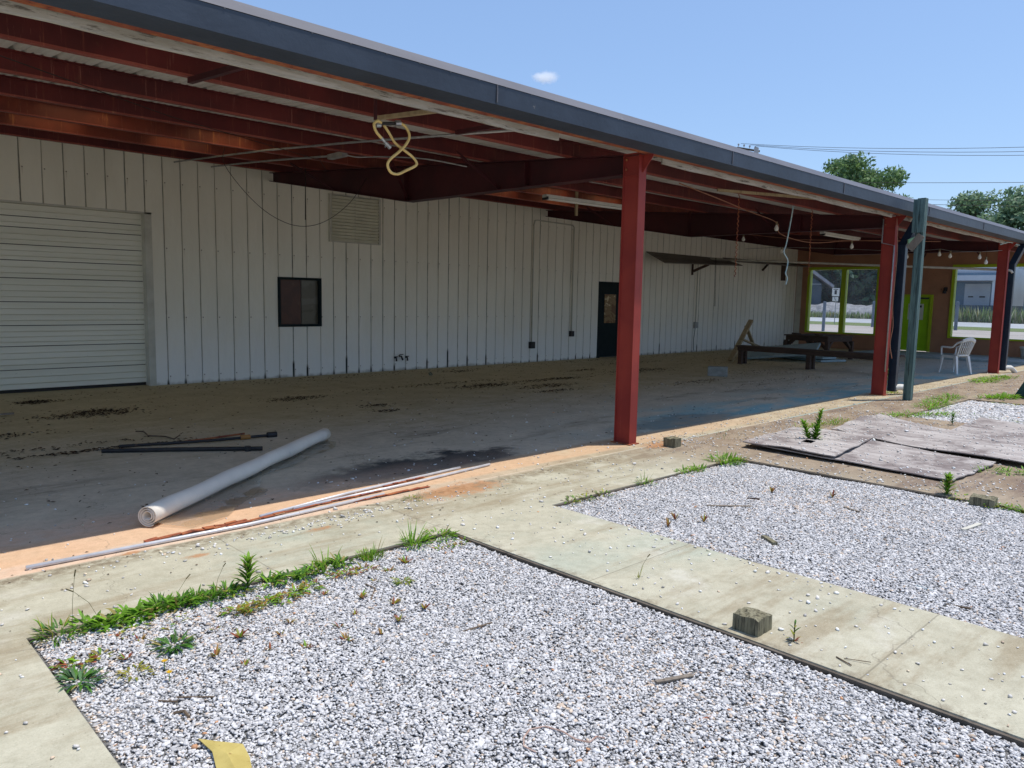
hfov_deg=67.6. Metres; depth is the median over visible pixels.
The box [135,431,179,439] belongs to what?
twig
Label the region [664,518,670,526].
red sprout
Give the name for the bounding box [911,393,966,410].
weed clump
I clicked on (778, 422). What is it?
loose gravel
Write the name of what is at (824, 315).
bollard
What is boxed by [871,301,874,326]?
bollard
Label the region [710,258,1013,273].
white pipe
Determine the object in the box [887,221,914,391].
downspout
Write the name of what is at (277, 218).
wire
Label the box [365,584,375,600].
stick
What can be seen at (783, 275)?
hanging board
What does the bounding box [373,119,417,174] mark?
yellow hose
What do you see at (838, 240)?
string cable
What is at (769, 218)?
orange cord
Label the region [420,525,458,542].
weed clump
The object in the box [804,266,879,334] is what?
window
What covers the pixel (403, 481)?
rusty trim
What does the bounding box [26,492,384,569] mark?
metal tube
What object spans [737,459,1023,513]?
edging board
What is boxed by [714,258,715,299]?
chain
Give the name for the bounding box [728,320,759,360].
sawhorse
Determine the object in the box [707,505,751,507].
wood scrap
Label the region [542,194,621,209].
tube light
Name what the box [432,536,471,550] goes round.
weed clump
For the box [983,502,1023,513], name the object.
weed clump
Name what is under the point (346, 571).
weed clump
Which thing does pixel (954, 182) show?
power line
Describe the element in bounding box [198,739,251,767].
paper
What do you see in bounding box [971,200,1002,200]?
power line
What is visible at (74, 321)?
roll up door
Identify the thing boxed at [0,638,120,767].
path
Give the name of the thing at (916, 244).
timber post
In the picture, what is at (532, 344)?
conduit
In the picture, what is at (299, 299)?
window
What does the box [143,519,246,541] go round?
rusty trim
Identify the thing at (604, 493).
edging board
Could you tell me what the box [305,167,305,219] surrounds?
chain
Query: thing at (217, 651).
red sprout
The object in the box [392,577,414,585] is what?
weed clump
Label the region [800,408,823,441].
weed clump
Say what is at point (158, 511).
sheet roll
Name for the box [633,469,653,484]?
weed clump
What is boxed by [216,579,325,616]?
weed clump
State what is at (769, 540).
wood scrap
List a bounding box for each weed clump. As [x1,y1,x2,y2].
[26,570,94,646]
[48,647,113,671]
[55,664,111,692]
[65,589,203,638]
[114,660,156,681]
[140,563,245,611]
[147,621,196,656]
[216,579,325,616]
[221,551,262,596]
[233,599,264,615]
[254,546,357,589]
[325,562,379,580]
[357,535,387,561]
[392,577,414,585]
[395,519,433,550]
[402,491,422,501]
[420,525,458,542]
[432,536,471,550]
[560,489,611,504]
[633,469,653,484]
[673,463,706,473]
[701,450,750,465]
[787,619,801,642]
[790,417,850,427]
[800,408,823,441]
[880,409,956,416]
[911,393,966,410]
[938,472,967,501]
[949,412,955,424]
[965,373,1018,382]
[972,465,1023,475]
[975,392,1022,399]
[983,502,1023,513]
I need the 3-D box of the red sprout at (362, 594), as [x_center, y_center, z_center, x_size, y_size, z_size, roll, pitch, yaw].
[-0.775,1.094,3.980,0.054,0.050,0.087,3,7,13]
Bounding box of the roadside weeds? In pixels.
[810,306,1023,323]
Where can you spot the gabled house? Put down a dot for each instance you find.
(816, 292)
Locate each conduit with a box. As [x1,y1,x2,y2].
[174,129,513,162]
[211,152,466,167]
[529,220,574,348]
[693,264,698,349]
[881,219,894,371]
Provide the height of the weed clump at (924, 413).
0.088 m
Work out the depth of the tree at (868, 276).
100.98 m
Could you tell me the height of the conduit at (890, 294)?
2.580 m
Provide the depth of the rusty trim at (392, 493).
6.01 m
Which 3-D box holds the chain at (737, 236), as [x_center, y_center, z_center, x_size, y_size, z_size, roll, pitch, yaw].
[3.357,-2.237,11.391,0.036,1.278,0.036,-5,9,-44]
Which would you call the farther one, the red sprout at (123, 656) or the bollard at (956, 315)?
the bollard at (956, 315)
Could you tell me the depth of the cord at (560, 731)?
2.74 m
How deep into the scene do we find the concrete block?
16.02 m
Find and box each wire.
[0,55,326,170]
[223,148,366,226]
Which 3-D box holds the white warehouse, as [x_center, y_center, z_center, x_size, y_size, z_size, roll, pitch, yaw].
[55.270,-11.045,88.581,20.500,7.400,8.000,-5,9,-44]
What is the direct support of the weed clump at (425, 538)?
on the gravel at (424, 573)
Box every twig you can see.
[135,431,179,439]
[836,656,870,665]
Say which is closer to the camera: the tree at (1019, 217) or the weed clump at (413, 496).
the weed clump at (413, 496)
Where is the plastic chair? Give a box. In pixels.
[938,337,975,373]
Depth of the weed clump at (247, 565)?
4.06 m
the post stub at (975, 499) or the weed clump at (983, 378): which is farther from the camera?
the weed clump at (983, 378)
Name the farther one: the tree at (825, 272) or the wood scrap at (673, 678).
the tree at (825, 272)
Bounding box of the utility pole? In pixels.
[738,143,759,153]
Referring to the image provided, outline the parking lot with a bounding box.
[809,324,1023,351]
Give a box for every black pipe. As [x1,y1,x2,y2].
[101,446,262,452]
[119,432,276,447]
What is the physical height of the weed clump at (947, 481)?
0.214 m
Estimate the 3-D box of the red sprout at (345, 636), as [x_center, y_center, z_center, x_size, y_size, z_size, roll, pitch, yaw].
[-0.756,1.152,3.479,0.051,0.047,0.083,-5,9,-43]
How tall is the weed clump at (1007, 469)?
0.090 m
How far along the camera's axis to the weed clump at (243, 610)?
3.76 m
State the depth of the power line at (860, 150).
53.15 m
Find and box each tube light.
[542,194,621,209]
[820,231,860,239]
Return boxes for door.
[0,202,146,389]
[596,281,618,357]
[900,294,933,351]
[963,284,990,304]
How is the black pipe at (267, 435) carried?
on the floor
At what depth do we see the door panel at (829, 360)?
20.69 m
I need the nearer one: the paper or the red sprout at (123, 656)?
the paper
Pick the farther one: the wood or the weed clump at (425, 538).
the wood
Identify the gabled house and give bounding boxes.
[811,270,833,304]
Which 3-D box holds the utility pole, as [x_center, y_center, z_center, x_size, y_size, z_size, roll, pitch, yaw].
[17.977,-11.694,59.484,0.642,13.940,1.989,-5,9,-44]
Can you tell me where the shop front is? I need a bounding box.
[792,250,1023,356]
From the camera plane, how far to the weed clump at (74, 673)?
3.08 m
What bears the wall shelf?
attached to the metal building
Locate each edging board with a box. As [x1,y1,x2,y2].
[29,534,446,643]
[448,532,1023,747]
[553,459,733,506]
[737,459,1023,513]
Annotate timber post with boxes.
[902,198,928,400]
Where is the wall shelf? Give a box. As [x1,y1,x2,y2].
[646,251,810,274]
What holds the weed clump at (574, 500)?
on the gravel at (691, 492)
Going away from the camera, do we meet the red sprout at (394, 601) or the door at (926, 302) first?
the red sprout at (394, 601)
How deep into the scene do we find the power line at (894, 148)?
50.81 m
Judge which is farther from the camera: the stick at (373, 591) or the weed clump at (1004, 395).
the weed clump at (1004, 395)
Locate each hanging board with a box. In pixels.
[575,191,577,215]
[781,263,785,280]
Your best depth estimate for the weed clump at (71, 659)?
3.22 m
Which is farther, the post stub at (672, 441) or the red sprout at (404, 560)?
the post stub at (672, 441)
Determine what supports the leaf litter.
on the floor
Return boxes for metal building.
[0,134,797,393]
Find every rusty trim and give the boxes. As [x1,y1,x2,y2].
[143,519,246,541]
[213,490,381,528]
[353,486,429,502]
[383,477,424,486]
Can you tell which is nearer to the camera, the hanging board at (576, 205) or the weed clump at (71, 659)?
the weed clump at (71, 659)
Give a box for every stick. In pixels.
[0,412,13,414]
[158,700,177,702]
[173,709,189,717]
[176,696,214,697]
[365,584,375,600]
[465,622,491,630]
[946,603,970,609]
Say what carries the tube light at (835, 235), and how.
hanging from the red steel canopy
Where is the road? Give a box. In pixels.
[810,317,1023,328]
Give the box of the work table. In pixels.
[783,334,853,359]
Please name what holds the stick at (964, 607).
on the gravel at (691, 492)
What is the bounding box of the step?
[853,350,1023,364]
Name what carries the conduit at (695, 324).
attached to the metal building
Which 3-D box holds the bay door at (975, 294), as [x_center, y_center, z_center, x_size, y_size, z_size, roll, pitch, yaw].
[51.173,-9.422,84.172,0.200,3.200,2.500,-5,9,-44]
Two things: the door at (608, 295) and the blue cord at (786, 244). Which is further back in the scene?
the door at (608, 295)
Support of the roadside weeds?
on the road
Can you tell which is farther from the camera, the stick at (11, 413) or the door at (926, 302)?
the door at (926, 302)
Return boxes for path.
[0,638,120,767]
[450,505,1023,739]
[742,416,1023,509]
[969,386,1023,405]
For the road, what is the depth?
73.30 m
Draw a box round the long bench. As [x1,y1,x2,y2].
[736,345,904,374]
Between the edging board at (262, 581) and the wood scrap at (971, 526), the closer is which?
the edging board at (262, 581)
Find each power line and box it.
[741,143,1016,148]
[757,145,1023,151]
[760,146,1019,155]
[858,182,1023,182]
[933,204,995,205]
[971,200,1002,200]
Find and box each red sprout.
[115,652,133,659]
[134,633,146,640]
[210,644,220,656]
[230,628,249,637]
[240,658,249,665]
[300,640,313,648]
[340,631,354,640]
[358,589,367,597]
[390,596,401,603]
[398,556,412,563]
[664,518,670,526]
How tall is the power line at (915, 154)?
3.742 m
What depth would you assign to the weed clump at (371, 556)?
4.60 m
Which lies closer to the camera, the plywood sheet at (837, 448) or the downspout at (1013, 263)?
the plywood sheet at (837, 448)
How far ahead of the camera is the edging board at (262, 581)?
4.18 m
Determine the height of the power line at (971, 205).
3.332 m
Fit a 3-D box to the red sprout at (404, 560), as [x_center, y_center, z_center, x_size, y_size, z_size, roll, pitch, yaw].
[-0.631,1.037,4.511,0.098,0.050,0.079,1,6,3]
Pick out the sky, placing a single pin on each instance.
(865, 76)
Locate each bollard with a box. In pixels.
[821,301,826,330]
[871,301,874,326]
[954,301,959,329]
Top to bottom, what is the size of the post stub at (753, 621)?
0.135 m
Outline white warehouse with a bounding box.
[954,267,1023,313]
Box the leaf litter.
[0,351,1021,606]
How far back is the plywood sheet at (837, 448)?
8.25 m
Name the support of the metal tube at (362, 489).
on the floor
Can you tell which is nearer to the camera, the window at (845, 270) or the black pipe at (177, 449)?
the black pipe at (177, 449)
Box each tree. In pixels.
[813,270,875,302]
[814,270,851,301]
[818,270,835,284]
[821,151,912,197]
[835,269,877,305]
[947,185,1023,230]
[1010,210,1023,229]
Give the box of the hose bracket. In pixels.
[374,98,401,127]
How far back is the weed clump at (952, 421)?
10.05 m
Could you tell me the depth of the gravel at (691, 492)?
5.31 m
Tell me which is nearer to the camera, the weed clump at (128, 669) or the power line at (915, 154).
the weed clump at (128, 669)
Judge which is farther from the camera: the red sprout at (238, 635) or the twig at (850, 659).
the red sprout at (238, 635)
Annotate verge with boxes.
[810,321,1023,331]
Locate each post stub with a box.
[663,436,680,447]
[732,607,771,636]
[969,493,997,508]
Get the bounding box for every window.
[277,277,321,326]
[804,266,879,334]
[947,264,1023,340]
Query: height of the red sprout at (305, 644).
0.043 m
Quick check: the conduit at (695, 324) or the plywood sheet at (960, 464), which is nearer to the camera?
the plywood sheet at (960, 464)
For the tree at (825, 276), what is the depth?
107.49 m
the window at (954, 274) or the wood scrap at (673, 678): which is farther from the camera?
the window at (954, 274)
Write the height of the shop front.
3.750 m
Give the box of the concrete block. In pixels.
[707,366,727,376]
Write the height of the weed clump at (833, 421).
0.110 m
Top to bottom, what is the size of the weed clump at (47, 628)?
0.297 m
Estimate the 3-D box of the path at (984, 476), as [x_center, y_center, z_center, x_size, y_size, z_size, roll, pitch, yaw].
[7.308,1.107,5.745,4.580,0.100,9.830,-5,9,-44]
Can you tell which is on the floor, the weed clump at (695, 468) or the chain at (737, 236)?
the weed clump at (695, 468)
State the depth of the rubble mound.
91.28 m
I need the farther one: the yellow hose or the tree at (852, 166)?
the tree at (852, 166)
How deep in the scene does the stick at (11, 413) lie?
9.29 m
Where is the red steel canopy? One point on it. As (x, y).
(254, 74)
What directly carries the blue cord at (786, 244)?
hanging from the red steel canopy
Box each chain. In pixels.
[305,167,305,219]
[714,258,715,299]
[734,194,739,276]
[807,209,812,275]
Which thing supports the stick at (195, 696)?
on the gravel at (424, 573)
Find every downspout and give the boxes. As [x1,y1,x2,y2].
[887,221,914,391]
[999,244,1023,372]
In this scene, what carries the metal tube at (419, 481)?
on the floor
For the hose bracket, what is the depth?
6.09 m
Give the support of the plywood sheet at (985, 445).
on the path at (984, 476)
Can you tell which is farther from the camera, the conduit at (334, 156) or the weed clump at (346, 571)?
the conduit at (334, 156)
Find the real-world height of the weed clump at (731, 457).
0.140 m
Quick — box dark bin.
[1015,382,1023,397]
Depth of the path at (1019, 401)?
12.95 m
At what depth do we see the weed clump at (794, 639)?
3.52 m
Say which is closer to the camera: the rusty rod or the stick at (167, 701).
the stick at (167, 701)
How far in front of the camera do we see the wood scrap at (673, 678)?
3.17 m
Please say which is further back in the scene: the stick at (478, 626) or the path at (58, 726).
the stick at (478, 626)
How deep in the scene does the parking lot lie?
48.06 m
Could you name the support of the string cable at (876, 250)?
hanging from the red steel canopy
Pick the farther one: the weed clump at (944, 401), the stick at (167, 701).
the weed clump at (944, 401)
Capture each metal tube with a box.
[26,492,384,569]
[259,466,460,516]
[293,463,490,509]
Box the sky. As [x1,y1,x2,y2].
[235,0,1023,228]
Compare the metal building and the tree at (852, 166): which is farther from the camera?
the tree at (852, 166)
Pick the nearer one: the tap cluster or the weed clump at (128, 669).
the weed clump at (128, 669)
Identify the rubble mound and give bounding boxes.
[810,302,1023,323]
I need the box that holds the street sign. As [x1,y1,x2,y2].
[832,288,839,323]
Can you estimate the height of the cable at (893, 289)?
2.352 m
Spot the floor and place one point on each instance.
(538, 419)
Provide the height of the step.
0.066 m
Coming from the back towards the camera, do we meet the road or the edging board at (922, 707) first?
the road
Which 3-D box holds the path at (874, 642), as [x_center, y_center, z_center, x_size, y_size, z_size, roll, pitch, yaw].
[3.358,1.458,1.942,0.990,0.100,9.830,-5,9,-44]
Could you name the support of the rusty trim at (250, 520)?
on the floor
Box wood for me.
[828,272,875,293]
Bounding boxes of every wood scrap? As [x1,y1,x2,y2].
[654,673,693,683]
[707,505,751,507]
[761,535,777,545]
[961,523,981,530]
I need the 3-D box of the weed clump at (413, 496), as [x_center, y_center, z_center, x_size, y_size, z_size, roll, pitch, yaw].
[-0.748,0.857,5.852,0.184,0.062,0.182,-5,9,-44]
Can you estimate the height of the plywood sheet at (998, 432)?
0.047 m
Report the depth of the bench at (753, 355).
20.73 m
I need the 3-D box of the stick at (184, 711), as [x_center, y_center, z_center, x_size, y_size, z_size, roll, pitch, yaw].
[-1.226,1.228,2.851,0.082,0.017,0.030,4,7,23]
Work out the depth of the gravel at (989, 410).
11.43 m
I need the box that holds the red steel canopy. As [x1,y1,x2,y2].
[0,0,1023,445]
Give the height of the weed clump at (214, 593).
0.171 m
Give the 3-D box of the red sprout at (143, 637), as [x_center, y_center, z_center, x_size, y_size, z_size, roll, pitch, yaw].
[-1.669,1.145,3.434,0.060,0.036,0.055,-1,7,-16]
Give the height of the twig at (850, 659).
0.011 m
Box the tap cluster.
[394,354,408,360]
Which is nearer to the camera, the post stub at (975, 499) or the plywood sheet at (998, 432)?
the post stub at (975, 499)
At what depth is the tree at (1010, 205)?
102.72 m
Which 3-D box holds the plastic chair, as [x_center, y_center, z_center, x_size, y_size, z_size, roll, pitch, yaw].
[10.405,-0.674,17.837,0.530,0.858,0.611,-1,7,-19]
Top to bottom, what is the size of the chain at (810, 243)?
1.188 m
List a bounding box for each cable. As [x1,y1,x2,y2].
[749,247,1001,251]
[755,235,940,241]
[890,225,897,357]
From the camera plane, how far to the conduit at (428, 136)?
8.45 m
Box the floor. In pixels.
[0,347,1023,644]
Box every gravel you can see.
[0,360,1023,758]
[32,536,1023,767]
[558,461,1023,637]
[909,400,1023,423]
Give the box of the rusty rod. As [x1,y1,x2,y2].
[184,433,244,440]
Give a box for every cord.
[523,726,604,752]
[679,183,898,242]
[783,206,793,284]
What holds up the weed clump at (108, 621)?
on the gravel at (424, 573)
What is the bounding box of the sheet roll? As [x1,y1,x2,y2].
[138,428,330,526]
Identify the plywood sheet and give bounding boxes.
[743,427,874,456]
[753,440,995,480]
[832,414,1023,462]
[950,417,1023,441]
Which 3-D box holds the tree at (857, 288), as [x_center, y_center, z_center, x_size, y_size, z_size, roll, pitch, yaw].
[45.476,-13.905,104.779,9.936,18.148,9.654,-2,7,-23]
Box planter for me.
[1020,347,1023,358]
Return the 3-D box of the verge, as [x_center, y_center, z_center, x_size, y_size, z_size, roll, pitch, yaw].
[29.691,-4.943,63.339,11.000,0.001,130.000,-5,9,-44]
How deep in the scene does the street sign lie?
61.74 m

